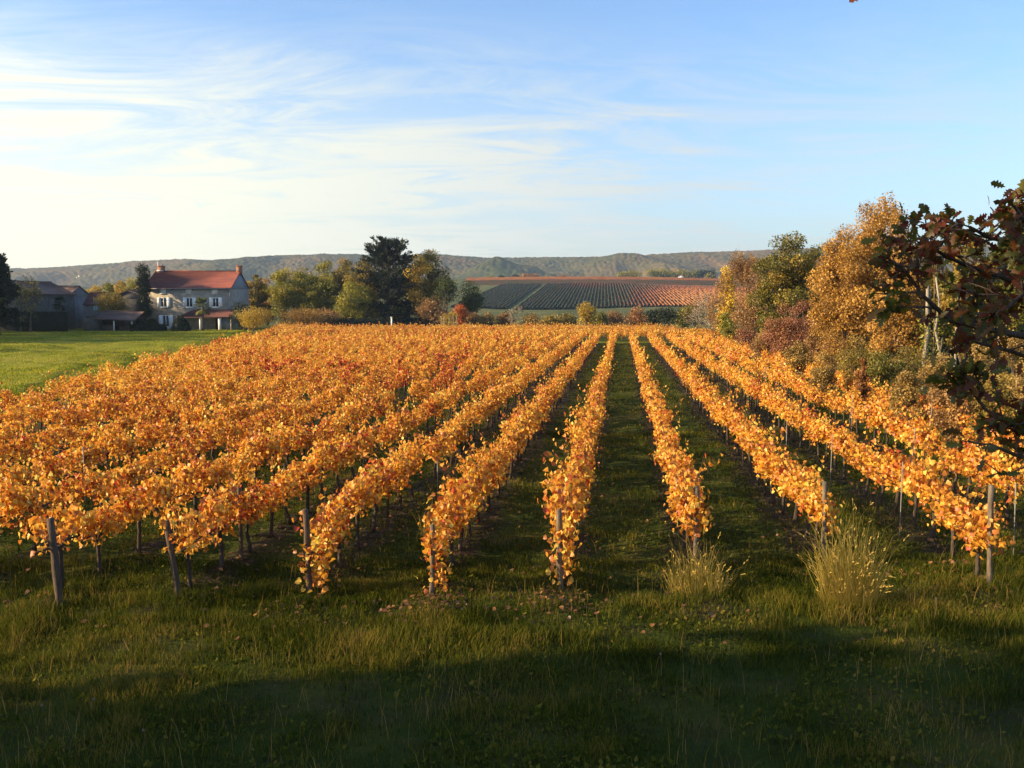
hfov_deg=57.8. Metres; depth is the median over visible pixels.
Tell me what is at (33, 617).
grass clump
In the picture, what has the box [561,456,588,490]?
grapevine
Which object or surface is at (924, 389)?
slender tree
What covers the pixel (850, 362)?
scrub bush
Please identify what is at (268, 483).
trellis wire
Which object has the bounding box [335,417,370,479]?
grapevine
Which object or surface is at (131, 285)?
golden tree
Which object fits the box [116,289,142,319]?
grey barn
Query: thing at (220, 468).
grapevine
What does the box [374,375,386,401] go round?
grapevine
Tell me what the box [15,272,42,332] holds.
pollard tree
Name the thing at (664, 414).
grapevine
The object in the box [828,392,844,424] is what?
grapevine
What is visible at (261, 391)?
grapevine
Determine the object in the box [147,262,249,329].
farmhouse
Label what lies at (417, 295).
leafy tree
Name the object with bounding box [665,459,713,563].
grapevine
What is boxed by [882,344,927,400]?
scrub bush
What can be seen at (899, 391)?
scrub bush
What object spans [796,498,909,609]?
grass clump
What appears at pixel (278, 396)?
grapevine
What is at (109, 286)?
golden tree
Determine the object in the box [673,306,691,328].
hedge bush
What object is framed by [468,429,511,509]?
grapevine
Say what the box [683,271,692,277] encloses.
distant tree
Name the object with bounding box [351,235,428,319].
cedar tree
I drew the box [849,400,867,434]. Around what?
grapevine
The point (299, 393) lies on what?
grapevine
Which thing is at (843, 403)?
grapevine
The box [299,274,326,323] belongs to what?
leafy tree
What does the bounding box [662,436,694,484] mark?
grapevine
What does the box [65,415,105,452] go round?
grapevine
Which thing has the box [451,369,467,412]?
grapevine
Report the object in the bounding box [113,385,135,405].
grapevine
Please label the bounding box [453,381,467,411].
grapevine
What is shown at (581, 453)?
grapevine
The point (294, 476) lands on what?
grapevine
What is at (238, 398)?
grapevine
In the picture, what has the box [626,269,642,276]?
distant tree
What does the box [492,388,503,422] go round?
grapevine
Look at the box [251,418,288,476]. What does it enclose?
grapevine
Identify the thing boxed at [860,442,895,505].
grapevine
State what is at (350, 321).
long hedge
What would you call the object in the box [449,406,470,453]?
grapevine
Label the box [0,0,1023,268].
sky
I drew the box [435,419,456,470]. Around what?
grapevine
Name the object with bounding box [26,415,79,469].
grapevine
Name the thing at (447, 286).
pine tree
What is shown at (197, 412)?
grapevine
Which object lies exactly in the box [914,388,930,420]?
grapevine
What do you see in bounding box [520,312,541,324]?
hedge bush
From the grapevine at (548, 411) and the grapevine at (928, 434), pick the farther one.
the grapevine at (548, 411)
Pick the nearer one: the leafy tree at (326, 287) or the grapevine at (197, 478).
the grapevine at (197, 478)
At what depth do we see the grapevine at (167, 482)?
16.87 m
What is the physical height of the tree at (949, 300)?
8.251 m
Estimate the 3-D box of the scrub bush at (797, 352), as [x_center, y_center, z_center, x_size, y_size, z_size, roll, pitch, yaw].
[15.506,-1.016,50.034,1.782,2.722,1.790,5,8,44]
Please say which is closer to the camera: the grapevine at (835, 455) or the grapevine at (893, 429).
the grapevine at (835, 455)
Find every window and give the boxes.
[157,298,169,307]
[183,298,195,307]
[209,298,221,307]
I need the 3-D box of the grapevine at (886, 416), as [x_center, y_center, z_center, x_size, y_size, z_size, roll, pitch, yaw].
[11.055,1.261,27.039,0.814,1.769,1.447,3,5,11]
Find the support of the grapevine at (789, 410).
on the ground at (750, 751)
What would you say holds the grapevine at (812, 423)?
on the ground at (750, 751)
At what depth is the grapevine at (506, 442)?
21.74 m
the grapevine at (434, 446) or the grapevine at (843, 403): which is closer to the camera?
the grapevine at (434, 446)
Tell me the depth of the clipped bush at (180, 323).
148.97 m
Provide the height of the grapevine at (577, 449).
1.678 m
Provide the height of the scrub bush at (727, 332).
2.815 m
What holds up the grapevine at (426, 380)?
on the ground at (750, 751)
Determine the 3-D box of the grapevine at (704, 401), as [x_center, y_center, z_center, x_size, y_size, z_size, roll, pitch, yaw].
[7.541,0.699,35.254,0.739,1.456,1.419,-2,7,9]
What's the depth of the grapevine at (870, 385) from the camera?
36.82 m
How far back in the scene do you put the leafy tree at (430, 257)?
185.60 m
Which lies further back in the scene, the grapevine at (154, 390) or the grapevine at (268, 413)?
the grapevine at (154, 390)
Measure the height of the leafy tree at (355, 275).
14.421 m
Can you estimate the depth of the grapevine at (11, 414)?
27.84 m
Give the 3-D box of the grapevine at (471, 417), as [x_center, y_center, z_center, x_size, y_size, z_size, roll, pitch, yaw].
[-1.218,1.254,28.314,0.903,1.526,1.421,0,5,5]
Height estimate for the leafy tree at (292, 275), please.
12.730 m
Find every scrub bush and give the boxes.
[721,324,737,341]
[747,329,780,359]
[781,340,816,382]
[803,321,832,366]
[809,351,837,406]
[813,328,852,375]
[833,333,876,387]
[853,357,872,405]
[857,349,906,410]
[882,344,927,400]
[888,370,925,420]
[914,352,952,401]
[926,371,972,449]
[963,341,1010,417]
[965,370,1021,455]
[990,335,1023,408]
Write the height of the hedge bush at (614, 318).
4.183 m
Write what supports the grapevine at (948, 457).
on the ground at (750, 751)
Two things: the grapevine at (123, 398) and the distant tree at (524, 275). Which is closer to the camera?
the grapevine at (123, 398)
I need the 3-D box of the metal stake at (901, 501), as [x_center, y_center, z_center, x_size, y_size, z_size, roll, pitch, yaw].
[7.075,2.181,16.881,0.019,1.552,0.018,0,5,0]
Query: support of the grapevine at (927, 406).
on the ground at (750, 751)
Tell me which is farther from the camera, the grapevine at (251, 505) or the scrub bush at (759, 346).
the scrub bush at (759, 346)
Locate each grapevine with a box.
[0,382,16,414]
[0,391,33,420]
[0,399,22,442]
[0,416,32,465]
[0,418,30,483]
[0,464,62,550]
[5,450,47,508]
[12,386,40,419]
[13,396,49,434]
[18,415,53,474]
[18,476,106,590]
[25,384,51,428]
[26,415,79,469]
[29,384,53,406]
[36,389,62,424]
[36,432,82,489]
[44,457,93,507]
[45,395,79,449]
[62,380,88,407]
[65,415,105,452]
[65,434,107,491]
[67,390,103,441]
[73,454,129,508]
[73,495,131,574]
[74,390,100,426]
[81,372,107,399]
[87,383,118,424]
[90,415,129,471]
[94,418,121,441]
[99,383,118,396]
[99,391,121,423]
[106,452,170,554]
[108,386,137,430]
[111,422,150,462]
[112,408,136,453]
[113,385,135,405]
[116,452,153,488]
[123,371,149,418]
[129,377,161,407]
[131,387,155,432]
[133,397,163,446]
[134,402,174,464]
[134,432,184,477]
[141,457,194,532]
[145,495,218,589]
[147,384,168,422]
[150,370,180,396]
[153,399,178,440]
[161,386,182,422]
[161,392,193,437]
[161,413,186,445]
[161,422,196,487]
[167,442,218,521]
[173,377,198,404]
[175,393,211,439]
[183,415,215,465]
[186,378,206,399]
[187,381,209,430]
[187,468,252,570]
[198,399,225,449]
[199,406,234,460]
[202,449,236,497]
[203,378,224,412]
[203,381,234,409]
[211,370,235,393]
[217,397,243,436]
[220,410,252,457]
[223,441,253,490]
[227,387,246,407]
[228,397,254,421]
[230,474,266,552]
[232,418,273,488]
[236,401,267,438]
[239,377,257,403]
[243,395,261,420]
[245,455,298,537]
[250,393,276,413]
[251,373,267,401]
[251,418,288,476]
[254,394,282,435]
[260,382,287,410]
[265,376,278,405]
[265,394,296,446]
[269,454,307,524]
[271,365,289,392]
[271,392,308,428]
[276,413,309,464]
[278,384,295,420]
[278,439,331,512]
[280,395,317,421]
[287,380,305,415]
[290,414,321,468]
[291,425,339,500]
[292,487,348,593]
[304,389,322,433]
[306,370,326,397]
[310,479,365,568]
[312,384,332,422]
[315,408,334,443]
[318,407,347,446]
[322,374,337,402]
[323,375,342,425]
[323,376,352,405]
[324,429,354,488]
[333,392,364,432]
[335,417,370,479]
[336,464,382,549]
[340,395,363,434]
[345,383,361,406]
[347,380,372,401]
[353,390,378,428]
[356,439,392,532]
[358,416,385,471]
[362,364,376,395]
[363,387,379,425]
[367,383,398,421]
[372,378,380,400]
[372,409,403,456]
[373,395,389,426]
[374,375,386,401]
[378,441,409,517]
[383,394,412,452]
[383,439,415,505]
[399,401,416,442]
[399,426,426,496]
[402,373,423,411]
[403,407,421,441]
[408,376,429,407]
[411,400,428,434]
[415,492,459,593]
[416,393,439,432]
[417,372,433,399]
[421,388,446,427]
[421,419,453,478]
[430,449,477,566]
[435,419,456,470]
[436,385,451,423]
[439,383,455,422]
[441,418,464,465]
[444,457,483,536]
[447,375,464,418]
[447,476,488,550]
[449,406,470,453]
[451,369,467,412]
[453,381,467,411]
[454,420,468,458]
[454,440,497,523]
[457,393,489,440]
[458,400,486,446]
[466,379,475,402]
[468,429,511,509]
[471,395,490,434]
[477,393,499,430]
[481,375,500,426]
[485,432,512,498]
[489,379,506,418]
[489,428,523,486]
[492,367,518,412]
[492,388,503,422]
[496,417,527,478]
[497,410,526,471]
[505,397,530,465]
[505,405,530,460]
[506,375,514,409]
[509,373,524,404]
[518,395,542,446]
[519,406,534,453]
[528,399,542,442]
[531,386,550,433]
[531,389,548,437]
[536,375,551,420]
[536,383,552,425]
[537,461,585,585]
[539,378,557,406]
[540,451,594,545]
[541,370,557,414]
[541,406,550,429]
[543,444,585,559]
[551,373,563,408]
[552,379,564,411]
[553,438,595,500]
[556,427,598,477]
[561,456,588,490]
[563,410,597,449]
[565,436,597,481]
[566,432,602,468]
[569,406,599,446]
[569,412,595,455]
[575,394,601,431]
[578,384,607,425]
[585,379,605,400]
[585,397,608,426]
[586,372,608,399]
[587,396,606,411]
[591,369,613,394]
[635,371,652,387]
[640,378,657,394]
[640,381,665,425]
[645,394,660,430]
[646,388,668,435]
[646,400,665,427]
[648,436,683,490]
[649,392,673,440]
[650,384,667,439]
[653,411,678,446]
[653,415,681,481]
[653,417,679,473]
[655,399,681,425]
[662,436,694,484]
[662,441,687,476]
[663,453,722,547]
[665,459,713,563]
[665,460,703,494]
[668,467,700,506]
[690,376,700,410]
[692,371,707,407]
[696,375,719,415]
[697,373,713,412]
[697,379,718,421]
[700,383,719,417]
[701,384,724,427]
[707,388,735,435]
[710,395,732,440]
[714,385,742,445]
[723,404,746,449]
[728,400,750,455]
[730,417,751,460]
[733,412,767,475]
[734,415,759,468]
[739,431,774,494]
[744,417,774,484]
[745,371,760,411]
[752,375,766,414]
[753,423,789,503]
[756,373,774,417]
[758,381,779,421]
[765,382,784,424]
[765,441,799,514]
[768,383,788,427]
[772,446,819,524]
[774,393,791,430]
[777,389,800,436]
[782,397,803,441]
[787,456,824,537]
[788,401,816,447]
[794,470,844,551]
[798,396,817,450]
[801,409,828,457]
[802,382,819,410]
[805,383,826,412]
[808,412,844,464]
[820,383,842,418]
[826,419,855,470]
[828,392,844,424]
[828,416,862,478]
[836,390,855,426]
[841,382,862,430]
[847,434,879,495]
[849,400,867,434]
[858,389,891,445]
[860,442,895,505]
[864,431,914,515]
[867,377,879,414]
[867,389,885,409]
[874,379,889,404]
[874,397,904,451]
[879,388,892,412]
[886,406,912,452]
[895,401,926,460]
[895,433,943,526]
[901,441,958,538]
[906,409,946,459]
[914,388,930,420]
[918,400,938,427]
[926,476,977,558]
[932,402,946,440]
[935,439,967,489]
[943,477,1016,576]
[947,407,966,437]
[952,430,990,498]
[957,400,975,441]
[962,437,1006,504]
[971,404,1002,459]
[983,412,1014,463]
[991,441,1023,520]
[1003,427,1023,473]
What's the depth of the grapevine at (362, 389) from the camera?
36.47 m
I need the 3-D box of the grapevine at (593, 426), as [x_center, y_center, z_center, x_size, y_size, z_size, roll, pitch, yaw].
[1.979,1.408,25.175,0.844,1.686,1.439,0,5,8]
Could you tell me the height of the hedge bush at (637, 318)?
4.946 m
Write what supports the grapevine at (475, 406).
on the ground at (750, 751)
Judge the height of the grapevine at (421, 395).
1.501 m
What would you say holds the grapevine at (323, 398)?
on the ground at (750, 751)
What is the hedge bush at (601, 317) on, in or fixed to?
on the ground at (750, 751)
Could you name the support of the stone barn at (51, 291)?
on the ground at (750, 751)
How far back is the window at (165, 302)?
159.33 m
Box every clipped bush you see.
[135,319,143,324]
[146,318,158,324]
[171,316,190,330]
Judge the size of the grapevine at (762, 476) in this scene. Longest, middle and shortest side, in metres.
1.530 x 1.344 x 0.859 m
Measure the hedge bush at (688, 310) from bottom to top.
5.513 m
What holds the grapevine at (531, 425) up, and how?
on the ground at (750, 751)
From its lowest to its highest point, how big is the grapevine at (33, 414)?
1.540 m
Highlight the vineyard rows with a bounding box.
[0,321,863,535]
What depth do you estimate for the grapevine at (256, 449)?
21.01 m
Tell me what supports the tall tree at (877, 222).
on the ground at (750, 751)
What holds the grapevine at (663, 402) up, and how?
on the ground at (750, 751)
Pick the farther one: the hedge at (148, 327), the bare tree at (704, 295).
the hedge at (148, 327)
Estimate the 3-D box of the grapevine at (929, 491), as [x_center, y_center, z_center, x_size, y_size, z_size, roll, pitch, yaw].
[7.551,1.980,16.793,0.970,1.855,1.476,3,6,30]
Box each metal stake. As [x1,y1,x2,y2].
[83,446,85,506]
[437,461,437,501]
[830,434,832,488]
[899,462,902,539]
[1013,483,1015,555]
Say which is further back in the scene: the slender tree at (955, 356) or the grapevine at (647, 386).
the slender tree at (955, 356)
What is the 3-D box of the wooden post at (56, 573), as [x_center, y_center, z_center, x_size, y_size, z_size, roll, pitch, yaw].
[-6.481,2.615,13.205,0.209,1.442,0.116,0,5,0]
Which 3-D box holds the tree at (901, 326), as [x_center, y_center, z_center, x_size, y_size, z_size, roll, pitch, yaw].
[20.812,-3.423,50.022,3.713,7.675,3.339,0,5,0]
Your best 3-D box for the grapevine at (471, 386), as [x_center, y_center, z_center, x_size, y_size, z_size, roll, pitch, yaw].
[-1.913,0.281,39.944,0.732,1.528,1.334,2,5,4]
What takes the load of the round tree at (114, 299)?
on the ground at (750, 751)
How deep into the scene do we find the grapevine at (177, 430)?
25.48 m
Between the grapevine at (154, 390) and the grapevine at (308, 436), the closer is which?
the grapevine at (308, 436)
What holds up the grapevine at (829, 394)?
on the ground at (750, 751)
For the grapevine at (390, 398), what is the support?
on the ground at (750, 751)
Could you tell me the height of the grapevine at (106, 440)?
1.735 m
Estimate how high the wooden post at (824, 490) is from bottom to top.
1.502 m
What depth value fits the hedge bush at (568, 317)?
176.93 m
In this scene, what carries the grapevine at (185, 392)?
on the ground at (750, 751)
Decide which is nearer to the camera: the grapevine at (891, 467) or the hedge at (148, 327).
the grapevine at (891, 467)
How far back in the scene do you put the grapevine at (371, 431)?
23.34 m
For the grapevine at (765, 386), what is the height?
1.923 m
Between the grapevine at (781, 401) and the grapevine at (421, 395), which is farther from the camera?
the grapevine at (421, 395)
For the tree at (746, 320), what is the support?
on the ground at (750, 751)
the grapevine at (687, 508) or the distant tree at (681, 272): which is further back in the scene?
the distant tree at (681, 272)
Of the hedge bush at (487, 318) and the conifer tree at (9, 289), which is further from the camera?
the hedge bush at (487, 318)
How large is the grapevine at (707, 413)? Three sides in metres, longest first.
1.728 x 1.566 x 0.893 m
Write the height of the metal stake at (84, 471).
1.420 m
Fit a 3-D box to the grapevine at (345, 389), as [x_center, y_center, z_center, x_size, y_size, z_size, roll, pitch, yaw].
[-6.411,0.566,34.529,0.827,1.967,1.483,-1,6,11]
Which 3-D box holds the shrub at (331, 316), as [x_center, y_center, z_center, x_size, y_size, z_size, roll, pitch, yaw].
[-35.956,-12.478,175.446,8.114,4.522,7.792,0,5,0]
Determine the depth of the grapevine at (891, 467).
18.83 m
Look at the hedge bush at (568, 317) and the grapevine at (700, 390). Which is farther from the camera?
the hedge bush at (568, 317)
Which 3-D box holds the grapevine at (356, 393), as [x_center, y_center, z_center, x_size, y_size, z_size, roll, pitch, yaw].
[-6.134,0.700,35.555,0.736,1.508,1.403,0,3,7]
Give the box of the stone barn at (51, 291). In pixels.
[0,280,75,330]
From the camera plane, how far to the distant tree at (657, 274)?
881.62 m
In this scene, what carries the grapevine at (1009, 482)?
on the ground at (750, 751)
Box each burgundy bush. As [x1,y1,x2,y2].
[730,327,754,344]
[760,302,808,366]
[788,299,815,349]
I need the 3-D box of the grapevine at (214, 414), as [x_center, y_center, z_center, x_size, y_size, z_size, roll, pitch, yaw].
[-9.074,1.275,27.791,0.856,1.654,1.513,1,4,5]
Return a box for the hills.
[7,245,1014,288]
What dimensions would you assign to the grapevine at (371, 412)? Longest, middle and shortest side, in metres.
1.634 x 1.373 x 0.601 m
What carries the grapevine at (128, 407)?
on the ground at (750, 751)
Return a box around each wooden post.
[46,518,62,606]
[164,520,180,598]
[237,484,243,559]
[302,509,312,595]
[429,524,434,593]
[556,509,563,589]
[693,486,698,567]
[821,481,826,559]
[986,485,994,583]
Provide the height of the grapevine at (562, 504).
1.965 m
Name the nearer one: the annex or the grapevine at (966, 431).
the grapevine at (966, 431)
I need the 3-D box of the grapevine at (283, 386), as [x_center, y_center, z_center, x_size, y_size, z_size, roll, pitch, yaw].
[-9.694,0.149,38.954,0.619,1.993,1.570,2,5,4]
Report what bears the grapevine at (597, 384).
on the ground at (750, 751)
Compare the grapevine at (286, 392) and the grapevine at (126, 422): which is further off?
the grapevine at (286, 392)
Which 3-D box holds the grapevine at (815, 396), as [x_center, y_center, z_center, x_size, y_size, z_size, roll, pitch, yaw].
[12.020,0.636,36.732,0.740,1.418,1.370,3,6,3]
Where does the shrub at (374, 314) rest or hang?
on the ground at (750, 751)
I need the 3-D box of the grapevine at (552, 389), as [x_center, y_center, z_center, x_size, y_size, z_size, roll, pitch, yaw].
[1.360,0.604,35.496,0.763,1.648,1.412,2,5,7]
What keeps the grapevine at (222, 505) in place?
on the ground at (750, 751)
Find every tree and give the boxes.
[0,253,27,334]
[14,284,31,331]
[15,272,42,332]
[53,296,66,311]
[85,285,102,292]
[93,291,130,311]
[101,282,115,292]
[112,280,128,295]
[122,277,137,288]
[132,263,153,323]
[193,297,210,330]
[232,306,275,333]
[246,274,269,323]
[259,278,278,324]
[262,267,302,323]
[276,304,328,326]
[287,265,314,315]
[289,271,309,322]
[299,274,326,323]
[313,259,344,313]
[328,257,352,319]
[331,279,376,319]
[339,258,380,307]
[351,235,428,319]
[389,264,423,317]
[401,253,435,317]
[407,249,451,315]
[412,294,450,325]
[430,276,459,324]
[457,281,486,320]
[506,306,522,324]
[519,273,530,276]
[528,273,539,276]
[576,301,596,325]
[614,270,627,276]
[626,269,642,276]
[646,268,656,276]
[653,270,662,276]
[658,269,666,276]
[664,269,674,276]
[676,268,686,277]
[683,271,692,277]
[685,293,720,332]
[687,269,697,277]
[694,269,704,277]
[704,246,773,343]
[704,272,715,277]
[715,265,738,329]
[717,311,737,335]
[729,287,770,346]
[744,230,835,344]
[754,290,775,339]
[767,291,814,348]
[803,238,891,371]
[806,191,918,364]
[815,199,922,339]
[849,0,1023,477]
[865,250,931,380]
[895,243,946,367]
[912,285,939,399]
[916,295,1023,367]
[921,234,958,357]
[931,278,944,362]
[933,237,938,354]
[935,234,999,361]
[954,297,960,364]
[988,232,1023,376]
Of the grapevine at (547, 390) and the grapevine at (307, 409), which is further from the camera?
the grapevine at (547, 390)
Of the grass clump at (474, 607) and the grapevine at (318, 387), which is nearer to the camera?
the grass clump at (474, 607)
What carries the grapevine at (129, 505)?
on the ground at (750, 751)
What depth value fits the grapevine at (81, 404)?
31.74 m
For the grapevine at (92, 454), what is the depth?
21.24 m
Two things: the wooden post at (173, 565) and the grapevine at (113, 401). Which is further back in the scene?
the grapevine at (113, 401)
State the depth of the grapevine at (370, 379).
37.73 m
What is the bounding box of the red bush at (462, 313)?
[452,303,469,324]
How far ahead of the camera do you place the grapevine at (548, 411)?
32.00 m
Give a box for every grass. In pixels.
[0,328,277,414]
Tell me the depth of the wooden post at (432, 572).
13.69 m
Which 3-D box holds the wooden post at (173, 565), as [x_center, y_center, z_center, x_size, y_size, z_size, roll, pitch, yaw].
[-4.923,2.628,13.507,0.239,1.311,0.106,0,5,0]
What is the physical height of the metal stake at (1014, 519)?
1.420 m
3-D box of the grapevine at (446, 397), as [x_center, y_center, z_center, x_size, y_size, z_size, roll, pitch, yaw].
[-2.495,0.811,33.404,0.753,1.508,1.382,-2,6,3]
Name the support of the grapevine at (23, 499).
on the ground at (750, 751)
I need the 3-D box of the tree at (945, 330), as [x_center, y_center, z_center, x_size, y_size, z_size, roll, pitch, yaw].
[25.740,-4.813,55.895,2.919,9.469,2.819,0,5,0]
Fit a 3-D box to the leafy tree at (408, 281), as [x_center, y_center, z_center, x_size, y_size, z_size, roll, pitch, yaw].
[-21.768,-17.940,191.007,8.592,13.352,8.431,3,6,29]
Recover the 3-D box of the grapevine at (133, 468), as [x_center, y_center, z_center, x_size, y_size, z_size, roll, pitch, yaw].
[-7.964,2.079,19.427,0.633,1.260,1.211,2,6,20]
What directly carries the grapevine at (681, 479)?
on the ground at (750, 751)
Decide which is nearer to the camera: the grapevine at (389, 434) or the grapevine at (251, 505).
the grapevine at (251, 505)
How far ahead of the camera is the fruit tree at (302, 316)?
161.37 m
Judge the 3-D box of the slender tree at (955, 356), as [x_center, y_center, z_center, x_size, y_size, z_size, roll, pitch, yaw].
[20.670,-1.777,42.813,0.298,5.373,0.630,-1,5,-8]
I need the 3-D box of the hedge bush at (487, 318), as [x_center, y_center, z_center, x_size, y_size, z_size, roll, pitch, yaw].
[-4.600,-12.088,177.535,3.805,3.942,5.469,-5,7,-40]
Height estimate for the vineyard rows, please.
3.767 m
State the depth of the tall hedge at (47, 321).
146.25 m
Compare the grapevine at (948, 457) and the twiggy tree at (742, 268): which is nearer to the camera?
the grapevine at (948, 457)
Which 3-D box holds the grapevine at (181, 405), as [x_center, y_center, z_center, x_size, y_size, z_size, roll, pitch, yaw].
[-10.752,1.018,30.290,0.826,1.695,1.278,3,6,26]
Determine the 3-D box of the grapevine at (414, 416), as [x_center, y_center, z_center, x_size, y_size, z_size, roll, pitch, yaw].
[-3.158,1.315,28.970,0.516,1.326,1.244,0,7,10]
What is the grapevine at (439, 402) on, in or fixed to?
on the ground at (750, 751)
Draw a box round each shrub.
[227,301,252,329]
[305,306,342,325]
[343,301,397,319]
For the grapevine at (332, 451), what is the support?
on the ground at (750, 751)
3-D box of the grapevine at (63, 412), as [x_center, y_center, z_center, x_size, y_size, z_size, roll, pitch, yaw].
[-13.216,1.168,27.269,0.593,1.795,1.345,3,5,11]
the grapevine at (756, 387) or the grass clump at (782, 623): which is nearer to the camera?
the grass clump at (782, 623)
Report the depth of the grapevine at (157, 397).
32.66 m
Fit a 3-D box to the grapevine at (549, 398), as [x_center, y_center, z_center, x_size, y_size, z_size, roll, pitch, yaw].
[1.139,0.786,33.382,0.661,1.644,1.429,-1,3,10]
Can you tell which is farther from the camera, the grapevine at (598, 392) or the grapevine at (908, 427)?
the grapevine at (598, 392)
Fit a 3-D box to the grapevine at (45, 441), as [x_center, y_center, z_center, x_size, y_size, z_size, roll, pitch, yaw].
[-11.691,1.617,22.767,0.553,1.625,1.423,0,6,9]
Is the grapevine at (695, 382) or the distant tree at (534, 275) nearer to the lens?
the grapevine at (695, 382)
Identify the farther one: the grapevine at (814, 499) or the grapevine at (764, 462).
the grapevine at (764, 462)
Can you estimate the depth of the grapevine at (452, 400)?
34.45 m
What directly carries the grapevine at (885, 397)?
on the ground at (750, 751)
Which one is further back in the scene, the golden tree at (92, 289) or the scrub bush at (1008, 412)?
the golden tree at (92, 289)
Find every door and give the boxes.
[159,315,172,328]
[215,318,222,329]
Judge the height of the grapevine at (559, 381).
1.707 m
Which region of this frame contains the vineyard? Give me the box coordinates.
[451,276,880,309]
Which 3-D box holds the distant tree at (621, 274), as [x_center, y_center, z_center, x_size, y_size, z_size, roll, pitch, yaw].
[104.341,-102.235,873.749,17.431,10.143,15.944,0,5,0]
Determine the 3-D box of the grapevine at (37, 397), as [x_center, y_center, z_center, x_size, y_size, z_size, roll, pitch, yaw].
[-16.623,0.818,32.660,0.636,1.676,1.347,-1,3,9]
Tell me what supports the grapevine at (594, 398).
on the ground at (750, 751)
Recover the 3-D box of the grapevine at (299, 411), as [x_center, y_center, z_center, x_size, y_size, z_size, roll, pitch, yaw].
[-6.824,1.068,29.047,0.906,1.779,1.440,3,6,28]
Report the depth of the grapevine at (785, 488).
17.95 m
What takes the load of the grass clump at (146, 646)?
on the ground at (750, 751)
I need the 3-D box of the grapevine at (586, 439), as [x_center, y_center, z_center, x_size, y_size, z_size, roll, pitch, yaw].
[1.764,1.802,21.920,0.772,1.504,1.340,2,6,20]
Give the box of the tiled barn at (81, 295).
[60,286,88,327]
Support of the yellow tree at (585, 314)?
on the ground at (750, 751)
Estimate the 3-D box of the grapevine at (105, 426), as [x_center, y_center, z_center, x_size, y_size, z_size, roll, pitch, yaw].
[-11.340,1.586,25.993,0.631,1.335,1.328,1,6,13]
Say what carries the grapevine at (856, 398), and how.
on the ground at (750, 751)
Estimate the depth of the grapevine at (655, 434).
25.14 m
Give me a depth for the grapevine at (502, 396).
34.84 m
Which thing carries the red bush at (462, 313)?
on the ground at (750, 751)
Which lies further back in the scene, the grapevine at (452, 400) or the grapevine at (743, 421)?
the grapevine at (452, 400)
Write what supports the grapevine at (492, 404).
on the ground at (750, 751)
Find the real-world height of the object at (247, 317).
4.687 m
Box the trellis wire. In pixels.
[181,428,383,549]
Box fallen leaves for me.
[0,397,1023,643]
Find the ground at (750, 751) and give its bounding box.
[0,279,1023,767]
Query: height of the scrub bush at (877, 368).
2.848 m
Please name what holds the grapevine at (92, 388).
on the ground at (750, 751)
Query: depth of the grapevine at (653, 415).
28.85 m
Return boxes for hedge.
[13,311,68,331]
[129,323,166,330]
[322,317,390,327]
[392,317,440,326]
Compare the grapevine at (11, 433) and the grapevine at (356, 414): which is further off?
the grapevine at (356, 414)
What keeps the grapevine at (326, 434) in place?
on the ground at (750, 751)
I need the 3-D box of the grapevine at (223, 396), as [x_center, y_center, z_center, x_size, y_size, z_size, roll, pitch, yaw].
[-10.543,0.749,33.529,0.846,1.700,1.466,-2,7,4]
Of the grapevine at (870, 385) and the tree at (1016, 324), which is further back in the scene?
the tree at (1016, 324)
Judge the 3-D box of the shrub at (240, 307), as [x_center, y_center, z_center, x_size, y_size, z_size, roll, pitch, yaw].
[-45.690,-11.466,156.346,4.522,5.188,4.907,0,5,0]
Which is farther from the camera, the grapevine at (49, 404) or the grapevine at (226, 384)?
the grapevine at (226, 384)
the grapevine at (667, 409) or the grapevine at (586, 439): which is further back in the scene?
the grapevine at (667, 409)
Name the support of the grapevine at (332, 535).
on the ground at (750, 751)
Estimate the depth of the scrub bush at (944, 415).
27.13 m
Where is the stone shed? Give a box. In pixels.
[83,310,143,330]
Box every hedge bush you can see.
[439,311,458,325]
[463,312,481,325]
[479,311,499,326]
[496,310,515,325]
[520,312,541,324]
[541,312,564,326]
[558,312,578,325]
[592,312,608,325]
[605,310,626,326]
[623,305,648,325]
[645,309,659,324]
[651,305,681,326]
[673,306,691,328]
[681,302,706,327]
[708,308,719,329]
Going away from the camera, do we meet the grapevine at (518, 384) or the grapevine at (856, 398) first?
the grapevine at (856, 398)
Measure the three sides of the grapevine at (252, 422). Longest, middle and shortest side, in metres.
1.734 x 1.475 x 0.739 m
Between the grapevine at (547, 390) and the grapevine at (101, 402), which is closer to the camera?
the grapevine at (101, 402)
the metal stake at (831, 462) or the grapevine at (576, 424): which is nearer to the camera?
the metal stake at (831, 462)
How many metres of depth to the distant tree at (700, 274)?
881.83 m
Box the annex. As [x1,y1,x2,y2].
[82,292,115,316]
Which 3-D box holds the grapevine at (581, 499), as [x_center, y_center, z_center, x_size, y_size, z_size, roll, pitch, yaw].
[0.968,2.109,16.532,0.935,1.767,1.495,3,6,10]
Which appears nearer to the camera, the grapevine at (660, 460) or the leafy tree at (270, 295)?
the grapevine at (660, 460)
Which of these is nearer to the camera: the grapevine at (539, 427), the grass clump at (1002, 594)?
the grass clump at (1002, 594)
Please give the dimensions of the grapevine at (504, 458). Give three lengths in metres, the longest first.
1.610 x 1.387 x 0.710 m
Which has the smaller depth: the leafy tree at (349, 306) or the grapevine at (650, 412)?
the grapevine at (650, 412)
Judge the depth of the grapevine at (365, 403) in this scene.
29.57 m
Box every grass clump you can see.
[3,600,76,635]
[124,628,172,659]
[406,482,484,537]
[454,593,494,621]
[649,519,746,597]
[749,609,804,632]
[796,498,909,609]
[912,605,970,637]
[987,576,1023,609]

